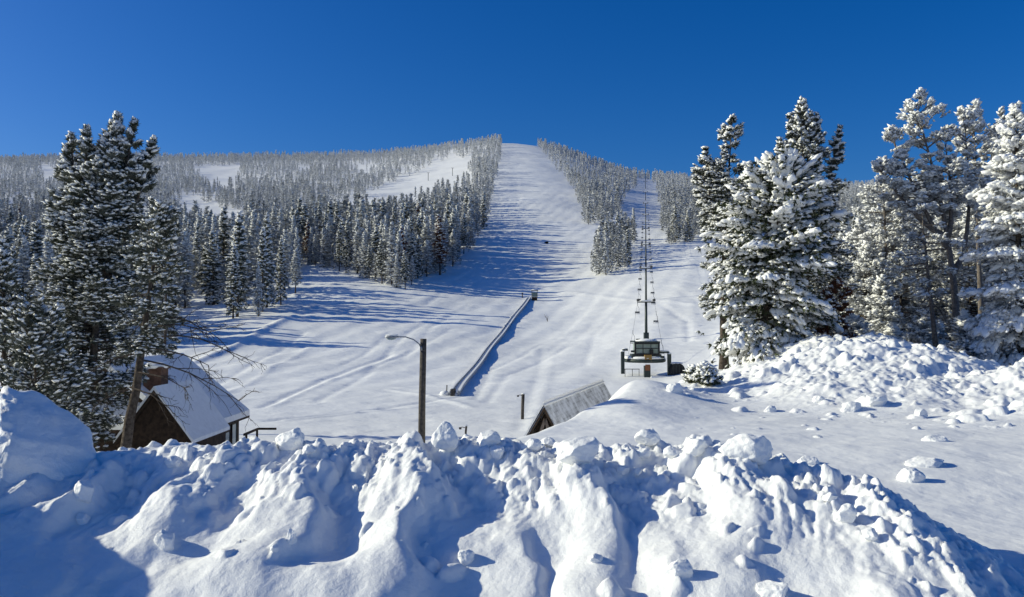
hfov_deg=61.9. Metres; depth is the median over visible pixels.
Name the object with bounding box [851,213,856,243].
conifer
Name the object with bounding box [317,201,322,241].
conifer
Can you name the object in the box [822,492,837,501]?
snow chunk
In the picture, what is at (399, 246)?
conifer
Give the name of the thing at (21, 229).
conifer
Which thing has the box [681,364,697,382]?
shrub
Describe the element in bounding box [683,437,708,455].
snow chunk
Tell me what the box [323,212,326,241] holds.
conifer
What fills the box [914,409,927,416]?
snow chunk
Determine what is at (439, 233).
conifer
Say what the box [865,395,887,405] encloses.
snow chunk
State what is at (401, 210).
conifer
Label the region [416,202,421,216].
conifer
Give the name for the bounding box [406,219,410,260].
conifer
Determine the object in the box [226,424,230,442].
window
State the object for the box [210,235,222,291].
conifer
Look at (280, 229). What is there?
conifer
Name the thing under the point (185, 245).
conifer
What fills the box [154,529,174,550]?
snow chunk
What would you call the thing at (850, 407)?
snow chunk
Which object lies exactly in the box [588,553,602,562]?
snow chunk
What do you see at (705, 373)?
shrub
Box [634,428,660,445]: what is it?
snow chunk
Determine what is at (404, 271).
conifer
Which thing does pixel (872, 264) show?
fir tree
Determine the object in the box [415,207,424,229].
conifer
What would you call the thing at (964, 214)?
fir tree
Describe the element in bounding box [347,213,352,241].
conifer
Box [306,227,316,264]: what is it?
conifer
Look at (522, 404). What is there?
post
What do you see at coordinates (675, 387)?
snow chunk
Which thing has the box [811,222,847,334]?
fir tree
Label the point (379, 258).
conifer
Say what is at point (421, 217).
conifer
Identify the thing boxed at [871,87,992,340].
pine tree
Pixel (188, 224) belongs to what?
conifer
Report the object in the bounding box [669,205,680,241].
conifer
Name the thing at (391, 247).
conifer
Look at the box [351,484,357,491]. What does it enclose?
snow chunk
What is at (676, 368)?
lift shed
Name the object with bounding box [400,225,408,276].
conifer
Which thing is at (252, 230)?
conifer
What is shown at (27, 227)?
conifer
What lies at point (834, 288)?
tree
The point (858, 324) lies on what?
fir tree
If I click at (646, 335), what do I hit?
lift tower
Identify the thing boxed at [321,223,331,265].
conifer
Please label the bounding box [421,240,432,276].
conifer
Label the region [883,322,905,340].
fir tree
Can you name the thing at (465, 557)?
snow chunk
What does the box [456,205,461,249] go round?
conifer
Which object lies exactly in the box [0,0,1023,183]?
sky
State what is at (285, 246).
conifer
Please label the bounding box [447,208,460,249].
conifer
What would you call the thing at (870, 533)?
snow chunk
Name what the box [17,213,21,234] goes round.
conifer
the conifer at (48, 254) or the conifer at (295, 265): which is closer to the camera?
the conifer at (48, 254)
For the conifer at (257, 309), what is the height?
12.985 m
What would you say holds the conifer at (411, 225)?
on the terrain
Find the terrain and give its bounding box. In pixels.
[0,143,1023,568]
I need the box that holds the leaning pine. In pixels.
[83,196,266,447]
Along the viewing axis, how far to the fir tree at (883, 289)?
53.54 m
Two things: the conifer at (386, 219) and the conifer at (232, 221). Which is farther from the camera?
the conifer at (386, 219)
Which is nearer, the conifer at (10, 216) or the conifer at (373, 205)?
the conifer at (373, 205)
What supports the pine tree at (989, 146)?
on the terrain
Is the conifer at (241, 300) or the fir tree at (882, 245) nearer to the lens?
the fir tree at (882, 245)
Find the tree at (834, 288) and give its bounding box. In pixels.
[815,276,858,337]
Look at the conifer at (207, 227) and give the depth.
282.17 m
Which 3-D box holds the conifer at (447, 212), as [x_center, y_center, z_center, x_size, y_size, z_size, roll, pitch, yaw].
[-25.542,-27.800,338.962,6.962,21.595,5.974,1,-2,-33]
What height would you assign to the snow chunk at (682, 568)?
0.275 m
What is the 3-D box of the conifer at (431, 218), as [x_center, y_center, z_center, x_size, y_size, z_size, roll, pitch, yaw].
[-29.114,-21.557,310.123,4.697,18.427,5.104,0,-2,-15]
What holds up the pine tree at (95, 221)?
on the terrain
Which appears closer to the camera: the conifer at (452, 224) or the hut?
the hut
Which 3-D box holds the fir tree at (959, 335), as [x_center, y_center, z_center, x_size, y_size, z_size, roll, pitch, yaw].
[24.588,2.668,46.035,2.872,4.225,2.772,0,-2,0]
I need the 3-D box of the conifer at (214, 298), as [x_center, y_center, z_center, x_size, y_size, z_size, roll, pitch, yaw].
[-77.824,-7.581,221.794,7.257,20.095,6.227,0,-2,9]
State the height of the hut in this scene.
4.137 m
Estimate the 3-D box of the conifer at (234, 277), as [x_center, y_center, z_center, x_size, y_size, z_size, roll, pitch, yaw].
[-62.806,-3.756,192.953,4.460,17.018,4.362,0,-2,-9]
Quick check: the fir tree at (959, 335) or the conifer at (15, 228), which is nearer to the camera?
the fir tree at (959, 335)
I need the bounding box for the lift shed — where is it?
[669,362,684,374]
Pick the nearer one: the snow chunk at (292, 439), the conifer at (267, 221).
the snow chunk at (292, 439)
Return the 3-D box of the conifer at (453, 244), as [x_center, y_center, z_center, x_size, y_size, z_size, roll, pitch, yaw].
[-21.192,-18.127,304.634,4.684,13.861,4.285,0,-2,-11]
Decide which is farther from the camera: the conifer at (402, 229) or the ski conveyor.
the conifer at (402, 229)
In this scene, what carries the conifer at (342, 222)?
on the terrain
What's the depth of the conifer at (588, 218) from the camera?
450.39 m
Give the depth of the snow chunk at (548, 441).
13.06 m
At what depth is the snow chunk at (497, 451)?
12.49 m
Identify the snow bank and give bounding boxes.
[0,430,1023,596]
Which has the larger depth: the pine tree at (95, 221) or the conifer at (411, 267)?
the conifer at (411, 267)
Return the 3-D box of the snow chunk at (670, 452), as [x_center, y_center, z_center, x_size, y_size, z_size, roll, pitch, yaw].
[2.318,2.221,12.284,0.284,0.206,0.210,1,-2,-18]
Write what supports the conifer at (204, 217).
on the terrain
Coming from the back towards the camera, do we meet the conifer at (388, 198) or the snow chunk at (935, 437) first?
the conifer at (388, 198)
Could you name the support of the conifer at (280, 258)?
on the terrain
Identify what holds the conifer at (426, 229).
on the terrain
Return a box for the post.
[517,393,524,418]
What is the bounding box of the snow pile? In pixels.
[680,332,1023,437]
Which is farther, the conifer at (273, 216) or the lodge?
the conifer at (273, 216)
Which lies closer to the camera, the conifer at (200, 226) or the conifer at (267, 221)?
the conifer at (267, 221)
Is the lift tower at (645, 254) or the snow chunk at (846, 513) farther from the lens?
the lift tower at (645, 254)
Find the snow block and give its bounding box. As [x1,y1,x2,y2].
[0,386,96,483]
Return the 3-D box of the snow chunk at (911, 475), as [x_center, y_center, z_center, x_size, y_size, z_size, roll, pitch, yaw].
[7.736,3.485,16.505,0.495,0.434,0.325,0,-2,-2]
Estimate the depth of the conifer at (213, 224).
260.43 m
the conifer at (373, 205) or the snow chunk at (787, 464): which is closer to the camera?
the snow chunk at (787, 464)
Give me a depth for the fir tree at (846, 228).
87.47 m
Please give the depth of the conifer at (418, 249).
268.45 m
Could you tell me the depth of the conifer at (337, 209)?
348.05 m
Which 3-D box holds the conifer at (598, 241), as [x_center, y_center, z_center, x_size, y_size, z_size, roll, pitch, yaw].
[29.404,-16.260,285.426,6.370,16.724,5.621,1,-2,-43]
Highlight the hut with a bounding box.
[524,379,611,435]
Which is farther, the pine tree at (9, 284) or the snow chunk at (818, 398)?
the pine tree at (9, 284)
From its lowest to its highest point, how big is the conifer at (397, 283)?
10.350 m
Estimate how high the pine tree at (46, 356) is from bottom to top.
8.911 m
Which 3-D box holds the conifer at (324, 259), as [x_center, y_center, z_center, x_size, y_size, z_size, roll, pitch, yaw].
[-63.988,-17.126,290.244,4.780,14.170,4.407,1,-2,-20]
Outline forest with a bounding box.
[0,133,1008,328]
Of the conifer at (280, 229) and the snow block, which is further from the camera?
the conifer at (280, 229)
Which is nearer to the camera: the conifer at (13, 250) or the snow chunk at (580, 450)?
the snow chunk at (580, 450)
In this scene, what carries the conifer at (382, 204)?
on the terrain
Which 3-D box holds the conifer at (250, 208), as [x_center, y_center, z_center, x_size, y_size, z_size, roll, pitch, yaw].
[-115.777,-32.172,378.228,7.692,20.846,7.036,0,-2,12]
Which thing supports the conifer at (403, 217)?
on the terrain
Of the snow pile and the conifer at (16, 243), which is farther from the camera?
the conifer at (16, 243)
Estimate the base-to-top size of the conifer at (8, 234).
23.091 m
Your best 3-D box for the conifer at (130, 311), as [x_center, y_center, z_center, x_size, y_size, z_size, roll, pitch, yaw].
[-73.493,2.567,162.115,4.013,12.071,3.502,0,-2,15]
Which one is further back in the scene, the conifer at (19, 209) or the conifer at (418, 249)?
the conifer at (19, 209)
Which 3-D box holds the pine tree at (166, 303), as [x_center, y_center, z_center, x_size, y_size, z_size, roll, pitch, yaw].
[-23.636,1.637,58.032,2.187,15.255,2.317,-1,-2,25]
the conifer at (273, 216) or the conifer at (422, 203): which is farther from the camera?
the conifer at (422, 203)
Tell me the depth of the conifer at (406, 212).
341.60 m
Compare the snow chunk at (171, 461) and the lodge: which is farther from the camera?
the lodge
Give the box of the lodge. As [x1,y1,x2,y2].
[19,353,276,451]
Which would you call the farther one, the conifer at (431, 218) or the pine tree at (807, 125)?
the conifer at (431, 218)
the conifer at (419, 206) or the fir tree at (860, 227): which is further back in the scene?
the conifer at (419, 206)
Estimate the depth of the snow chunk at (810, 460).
17.88 m
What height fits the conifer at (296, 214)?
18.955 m
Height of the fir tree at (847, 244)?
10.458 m
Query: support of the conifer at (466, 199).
on the terrain
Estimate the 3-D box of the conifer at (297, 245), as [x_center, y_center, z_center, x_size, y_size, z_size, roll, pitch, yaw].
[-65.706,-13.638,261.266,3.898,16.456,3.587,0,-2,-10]
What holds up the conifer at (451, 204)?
on the terrain
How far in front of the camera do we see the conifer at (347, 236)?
291.37 m
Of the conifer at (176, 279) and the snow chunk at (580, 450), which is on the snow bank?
the snow chunk at (580, 450)
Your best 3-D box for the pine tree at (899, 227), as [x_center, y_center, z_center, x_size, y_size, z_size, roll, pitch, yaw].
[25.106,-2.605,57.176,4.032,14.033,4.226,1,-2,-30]
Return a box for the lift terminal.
[621,339,671,377]
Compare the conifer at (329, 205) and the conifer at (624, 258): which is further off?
the conifer at (329, 205)
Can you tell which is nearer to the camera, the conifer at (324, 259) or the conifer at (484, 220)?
the conifer at (324, 259)
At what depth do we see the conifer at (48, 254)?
184.81 m
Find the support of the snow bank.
on the terrain
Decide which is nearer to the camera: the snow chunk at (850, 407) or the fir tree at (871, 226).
the snow chunk at (850, 407)
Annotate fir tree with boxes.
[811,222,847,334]
[832,240,902,332]
[833,232,863,316]
[834,313,876,335]
[836,220,850,261]
[837,213,874,321]
[858,201,873,237]
[859,201,920,330]
[864,219,928,342]
[864,274,909,340]
[867,199,890,259]
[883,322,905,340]
[891,211,947,338]
[903,315,949,345]
[917,182,976,340]
[924,200,966,310]
[931,228,1009,348]
[945,309,989,359]
[960,157,1022,306]
[963,203,980,295]
[996,191,1023,342]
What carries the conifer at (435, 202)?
on the terrain
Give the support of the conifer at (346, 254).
on the terrain
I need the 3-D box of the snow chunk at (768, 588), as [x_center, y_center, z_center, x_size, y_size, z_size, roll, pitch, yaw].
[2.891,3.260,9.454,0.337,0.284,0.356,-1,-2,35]
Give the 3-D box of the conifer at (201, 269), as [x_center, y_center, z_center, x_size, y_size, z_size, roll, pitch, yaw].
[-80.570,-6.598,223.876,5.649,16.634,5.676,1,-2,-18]
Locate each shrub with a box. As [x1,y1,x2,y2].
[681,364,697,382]
[691,358,723,386]
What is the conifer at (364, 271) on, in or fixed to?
on the terrain
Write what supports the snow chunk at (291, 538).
on the snow bank
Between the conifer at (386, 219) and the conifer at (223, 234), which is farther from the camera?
the conifer at (386, 219)
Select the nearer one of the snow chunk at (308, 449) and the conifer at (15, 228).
the snow chunk at (308, 449)
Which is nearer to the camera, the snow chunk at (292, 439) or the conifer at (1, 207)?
the snow chunk at (292, 439)
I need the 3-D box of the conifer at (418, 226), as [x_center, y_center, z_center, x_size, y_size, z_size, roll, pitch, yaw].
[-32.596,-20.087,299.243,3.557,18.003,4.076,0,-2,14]
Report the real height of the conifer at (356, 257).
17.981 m
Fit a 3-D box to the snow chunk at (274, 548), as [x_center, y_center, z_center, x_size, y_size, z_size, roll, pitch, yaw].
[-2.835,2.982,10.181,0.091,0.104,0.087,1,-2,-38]
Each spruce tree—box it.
[695,143,849,369]
[957,100,1023,365]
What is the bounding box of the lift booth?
[531,289,537,300]
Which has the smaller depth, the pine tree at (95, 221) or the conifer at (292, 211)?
the pine tree at (95, 221)
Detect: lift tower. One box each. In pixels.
[637,299,655,338]
[639,266,652,299]
[641,243,650,266]
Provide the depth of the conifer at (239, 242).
195.38 m
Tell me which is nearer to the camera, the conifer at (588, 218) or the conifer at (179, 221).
the conifer at (179, 221)
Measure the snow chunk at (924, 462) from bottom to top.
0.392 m
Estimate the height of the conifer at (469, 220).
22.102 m
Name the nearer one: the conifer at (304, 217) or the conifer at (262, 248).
the conifer at (262, 248)
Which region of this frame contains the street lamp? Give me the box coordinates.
[385,334,426,442]
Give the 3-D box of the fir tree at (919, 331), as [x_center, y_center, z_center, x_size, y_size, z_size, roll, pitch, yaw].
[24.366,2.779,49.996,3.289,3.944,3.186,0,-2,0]
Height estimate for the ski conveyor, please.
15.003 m
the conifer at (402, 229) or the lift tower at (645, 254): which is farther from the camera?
the lift tower at (645, 254)
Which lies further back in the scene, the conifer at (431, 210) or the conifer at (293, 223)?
the conifer at (431, 210)
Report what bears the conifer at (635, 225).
on the terrain
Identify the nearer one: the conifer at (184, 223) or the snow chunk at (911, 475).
the snow chunk at (911, 475)
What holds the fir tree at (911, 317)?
on the terrain
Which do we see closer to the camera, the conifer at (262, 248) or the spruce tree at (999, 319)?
the spruce tree at (999, 319)
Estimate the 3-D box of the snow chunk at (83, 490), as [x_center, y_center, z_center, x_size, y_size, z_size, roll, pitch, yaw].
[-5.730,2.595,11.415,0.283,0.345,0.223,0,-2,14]
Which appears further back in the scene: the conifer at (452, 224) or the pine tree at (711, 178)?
the conifer at (452, 224)
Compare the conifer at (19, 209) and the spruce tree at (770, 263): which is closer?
the spruce tree at (770, 263)
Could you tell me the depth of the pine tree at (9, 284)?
32.97 m
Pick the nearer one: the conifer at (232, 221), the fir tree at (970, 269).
the fir tree at (970, 269)
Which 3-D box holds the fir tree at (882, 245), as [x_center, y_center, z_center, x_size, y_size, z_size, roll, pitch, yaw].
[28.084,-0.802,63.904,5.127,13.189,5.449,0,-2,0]
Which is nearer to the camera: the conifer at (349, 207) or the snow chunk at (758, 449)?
the snow chunk at (758, 449)
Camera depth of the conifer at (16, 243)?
207.10 m
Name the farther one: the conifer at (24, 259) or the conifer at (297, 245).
the conifer at (297, 245)
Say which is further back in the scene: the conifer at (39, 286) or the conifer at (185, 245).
the conifer at (185, 245)
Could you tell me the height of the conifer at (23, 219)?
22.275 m
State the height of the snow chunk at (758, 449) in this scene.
0.440 m
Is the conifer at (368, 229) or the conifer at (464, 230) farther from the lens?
the conifer at (464, 230)
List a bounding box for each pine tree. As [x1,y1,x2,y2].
[0,239,50,394]
[0,295,99,450]
[10,110,163,449]
[148,222,181,354]
[690,113,751,369]
[767,96,861,338]
[852,155,924,290]
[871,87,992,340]
[884,195,965,346]
[952,98,1003,358]
[971,106,1022,283]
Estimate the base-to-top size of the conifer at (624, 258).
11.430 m
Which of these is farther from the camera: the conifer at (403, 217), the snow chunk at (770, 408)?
the conifer at (403, 217)
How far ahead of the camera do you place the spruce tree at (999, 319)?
41.62 m
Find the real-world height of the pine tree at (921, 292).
9.810 m
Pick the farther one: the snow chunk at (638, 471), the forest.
the forest
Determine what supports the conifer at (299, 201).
on the terrain
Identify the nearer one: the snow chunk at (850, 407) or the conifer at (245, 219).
the snow chunk at (850, 407)
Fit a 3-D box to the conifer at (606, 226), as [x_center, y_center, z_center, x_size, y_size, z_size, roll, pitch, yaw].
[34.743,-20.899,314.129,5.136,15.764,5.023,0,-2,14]
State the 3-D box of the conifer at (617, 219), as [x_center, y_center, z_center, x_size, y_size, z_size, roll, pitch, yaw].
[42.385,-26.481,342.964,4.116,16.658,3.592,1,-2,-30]
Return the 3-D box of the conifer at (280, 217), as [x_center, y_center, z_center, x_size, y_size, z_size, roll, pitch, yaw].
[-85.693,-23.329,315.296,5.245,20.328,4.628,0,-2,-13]
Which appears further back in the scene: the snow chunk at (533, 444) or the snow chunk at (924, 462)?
the snow chunk at (924, 462)
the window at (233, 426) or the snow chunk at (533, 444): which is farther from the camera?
the window at (233, 426)
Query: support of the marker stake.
on the terrain
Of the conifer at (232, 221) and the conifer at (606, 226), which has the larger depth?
the conifer at (606, 226)
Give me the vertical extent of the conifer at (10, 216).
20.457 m
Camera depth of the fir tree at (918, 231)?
63.12 m
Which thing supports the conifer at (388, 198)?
on the terrain
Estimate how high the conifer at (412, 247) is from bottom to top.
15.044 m
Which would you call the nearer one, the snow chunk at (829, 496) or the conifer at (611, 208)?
the snow chunk at (829, 496)
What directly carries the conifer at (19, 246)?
on the terrain
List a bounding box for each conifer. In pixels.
[0,199,6,218]
[3,230,15,273]
[6,205,14,224]
[6,245,21,329]
[12,238,18,256]
[13,223,18,238]
[15,237,32,311]
[16,233,25,279]
[17,201,22,220]
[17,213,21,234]
[18,215,27,234]
[19,225,26,243]
[23,219,30,241]
[24,254,44,315]
[27,220,44,303]
[28,221,34,243]
[30,280,49,344]
[40,239,53,317]
[47,250,60,318]
[118,289,135,321]
[120,294,131,337]
[136,231,163,307]
[149,268,177,343]
[170,228,186,307]
[174,231,193,306]
[176,217,182,244]
[179,215,186,248]
[180,227,196,295]
[182,205,187,229]
[187,220,191,245]
[189,213,205,285]
[192,224,202,287]
[194,242,213,303]
[200,214,209,252]
[200,215,211,255]
[201,230,224,304]
[209,214,220,267]
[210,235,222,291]
[216,206,231,281]
[223,245,243,318]
[224,210,252,316]
[224,226,246,310]
[226,211,235,263]
[242,215,246,236]
[244,209,259,272]
[246,203,252,213]
[250,227,271,311]
[251,261,263,315]
[256,212,276,306]
[269,206,278,229]
[273,238,288,304]
[275,208,282,244]
[275,221,282,245]
[276,229,294,289]
[287,215,300,266]
[288,249,302,293]
[289,207,294,222]
[291,227,303,278]
[294,210,303,247]
[296,198,305,254]
[299,203,309,255]
[302,219,310,254]
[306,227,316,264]
[311,234,318,264]
[314,208,319,247]
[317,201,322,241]
[318,228,329,266]
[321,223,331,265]
[323,202,336,235]
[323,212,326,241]
[325,212,334,247]
[333,200,340,234]
[334,222,344,270]
[337,219,345,263]
[339,239,350,272]
[341,221,352,266]
[346,201,352,219]
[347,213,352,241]
[350,219,362,273]
[352,200,367,247]
[357,232,372,277]
[365,245,373,277]
[366,220,371,272]
[368,202,378,220]
[370,216,378,246]
[370,227,380,276]
[375,239,387,283]
[376,219,385,254]
[378,200,386,221]
[382,224,388,259]
[383,222,400,284]
[384,216,389,227]
[387,195,391,216]
[390,206,395,224]
[391,253,401,287]
[393,225,408,267]
[393,230,406,281]
[399,203,404,221]
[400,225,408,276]
[400,250,410,288]
[401,213,405,225]
[403,202,411,219]
[406,216,413,235]
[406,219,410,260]
[406,233,420,279]
[408,255,414,284]
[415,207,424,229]
[415,216,422,260]
[415,235,425,277]
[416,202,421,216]
[417,213,428,243]
[418,216,433,272]
[420,198,425,209]
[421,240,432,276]
[428,206,435,225]
[429,214,432,231]
[430,214,449,274]
[433,198,437,216]
[443,214,449,254]
[444,201,451,229]
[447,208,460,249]
[447,229,458,265]
[448,216,457,263]
[449,194,453,212]
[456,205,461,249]
[460,213,468,253]
[463,193,475,236]
[464,196,476,247]
[480,191,487,228]
[586,196,591,223]
[591,225,607,273]
[601,233,609,274]
[602,221,611,256]
[609,195,614,218]
[615,212,621,239]
[621,235,628,266]
[624,229,631,264]
[631,208,638,240]
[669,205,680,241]
[683,210,692,241]
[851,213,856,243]
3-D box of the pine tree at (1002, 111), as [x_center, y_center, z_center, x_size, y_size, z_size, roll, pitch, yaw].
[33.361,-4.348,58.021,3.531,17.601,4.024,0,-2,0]
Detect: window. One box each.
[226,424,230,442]
[231,422,236,444]
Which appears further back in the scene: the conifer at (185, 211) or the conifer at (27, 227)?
the conifer at (185, 211)
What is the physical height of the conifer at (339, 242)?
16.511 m
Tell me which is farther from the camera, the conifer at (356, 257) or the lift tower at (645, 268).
the conifer at (356, 257)
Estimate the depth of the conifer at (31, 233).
303.17 m
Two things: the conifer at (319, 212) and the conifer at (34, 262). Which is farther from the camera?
the conifer at (319, 212)
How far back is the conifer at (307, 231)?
310.11 m
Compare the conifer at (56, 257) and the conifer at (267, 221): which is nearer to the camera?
the conifer at (56, 257)
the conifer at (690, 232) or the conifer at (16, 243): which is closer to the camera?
the conifer at (16, 243)
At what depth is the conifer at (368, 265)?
261.45 m
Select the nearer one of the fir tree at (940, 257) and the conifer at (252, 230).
the fir tree at (940, 257)
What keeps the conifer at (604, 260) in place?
on the terrain
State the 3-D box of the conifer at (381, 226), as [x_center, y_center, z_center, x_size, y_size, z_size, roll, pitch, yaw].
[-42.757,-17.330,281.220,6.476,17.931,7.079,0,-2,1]
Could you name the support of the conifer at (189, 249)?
on the terrain
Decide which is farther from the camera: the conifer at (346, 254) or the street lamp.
the conifer at (346, 254)
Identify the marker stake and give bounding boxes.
[440,385,448,394]
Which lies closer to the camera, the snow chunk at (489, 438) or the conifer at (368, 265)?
the snow chunk at (489, 438)
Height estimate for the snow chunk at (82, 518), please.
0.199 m
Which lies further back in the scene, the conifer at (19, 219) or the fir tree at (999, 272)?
the conifer at (19, 219)
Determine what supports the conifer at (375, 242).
on the terrain
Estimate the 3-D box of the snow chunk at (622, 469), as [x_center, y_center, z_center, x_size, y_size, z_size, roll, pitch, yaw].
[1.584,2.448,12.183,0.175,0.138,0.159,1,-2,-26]
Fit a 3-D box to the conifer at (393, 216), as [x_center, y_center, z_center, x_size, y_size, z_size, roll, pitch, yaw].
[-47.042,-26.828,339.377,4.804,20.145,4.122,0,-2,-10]
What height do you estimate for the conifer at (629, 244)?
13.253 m
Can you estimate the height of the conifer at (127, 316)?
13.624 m
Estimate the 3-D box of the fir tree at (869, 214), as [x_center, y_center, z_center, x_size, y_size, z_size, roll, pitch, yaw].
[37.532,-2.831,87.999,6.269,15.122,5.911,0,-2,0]
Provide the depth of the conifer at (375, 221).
299.65 m
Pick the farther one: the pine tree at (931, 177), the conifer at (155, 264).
the conifer at (155, 264)
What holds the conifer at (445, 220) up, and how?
on the terrain
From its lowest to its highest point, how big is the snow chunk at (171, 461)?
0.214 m
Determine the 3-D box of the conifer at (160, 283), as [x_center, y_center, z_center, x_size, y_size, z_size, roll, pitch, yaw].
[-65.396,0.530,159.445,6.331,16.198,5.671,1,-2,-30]
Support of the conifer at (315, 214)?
on the terrain
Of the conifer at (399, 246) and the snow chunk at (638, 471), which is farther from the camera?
the conifer at (399, 246)
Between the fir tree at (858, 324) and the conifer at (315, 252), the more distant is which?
the conifer at (315, 252)
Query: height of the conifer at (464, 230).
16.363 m
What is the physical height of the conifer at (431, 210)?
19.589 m
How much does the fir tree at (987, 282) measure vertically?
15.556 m
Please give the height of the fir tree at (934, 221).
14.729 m
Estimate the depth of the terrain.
149.58 m
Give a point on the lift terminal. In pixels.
(645, 350)
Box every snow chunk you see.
[74,480,93,502]
[76,513,90,524]
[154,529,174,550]
[164,455,181,467]
[270,544,278,551]
[275,427,304,449]
[286,528,296,544]
[302,444,315,454]
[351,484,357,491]
[431,421,458,451]
[458,549,474,565]
[477,430,500,447]
[490,445,504,458]
[521,438,541,450]
[541,437,555,446]
[556,436,598,464]
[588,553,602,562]
[617,465,629,474]
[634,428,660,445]
[635,468,641,474]
[636,448,650,458]
[663,445,682,459]
[663,559,692,578]
[666,382,683,393]
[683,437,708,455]
[718,433,772,464]
[756,580,787,596]
[764,405,776,411]
[781,460,792,468]
[797,455,818,464]
[813,395,824,401]
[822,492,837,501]
[833,503,856,523]
[841,401,860,412]
[861,527,877,540]
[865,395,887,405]
[896,467,925,482]
[905,456,943,467]
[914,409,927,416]
[921,434,948,441]
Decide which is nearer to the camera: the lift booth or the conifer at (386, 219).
the lift booth
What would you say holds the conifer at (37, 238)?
on the terrain
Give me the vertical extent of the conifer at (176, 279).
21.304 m
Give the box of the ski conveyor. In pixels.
[449,296,530,395]
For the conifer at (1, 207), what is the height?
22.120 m
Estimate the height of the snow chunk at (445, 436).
0.446 m
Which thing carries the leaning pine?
on the terrain
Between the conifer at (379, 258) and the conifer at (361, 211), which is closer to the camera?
the conifer at (379, 258)
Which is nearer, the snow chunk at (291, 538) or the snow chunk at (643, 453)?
the snow chunk at (291, 538)
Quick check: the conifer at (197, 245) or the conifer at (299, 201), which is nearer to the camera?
the conifer at (197, 245)
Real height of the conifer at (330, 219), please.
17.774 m

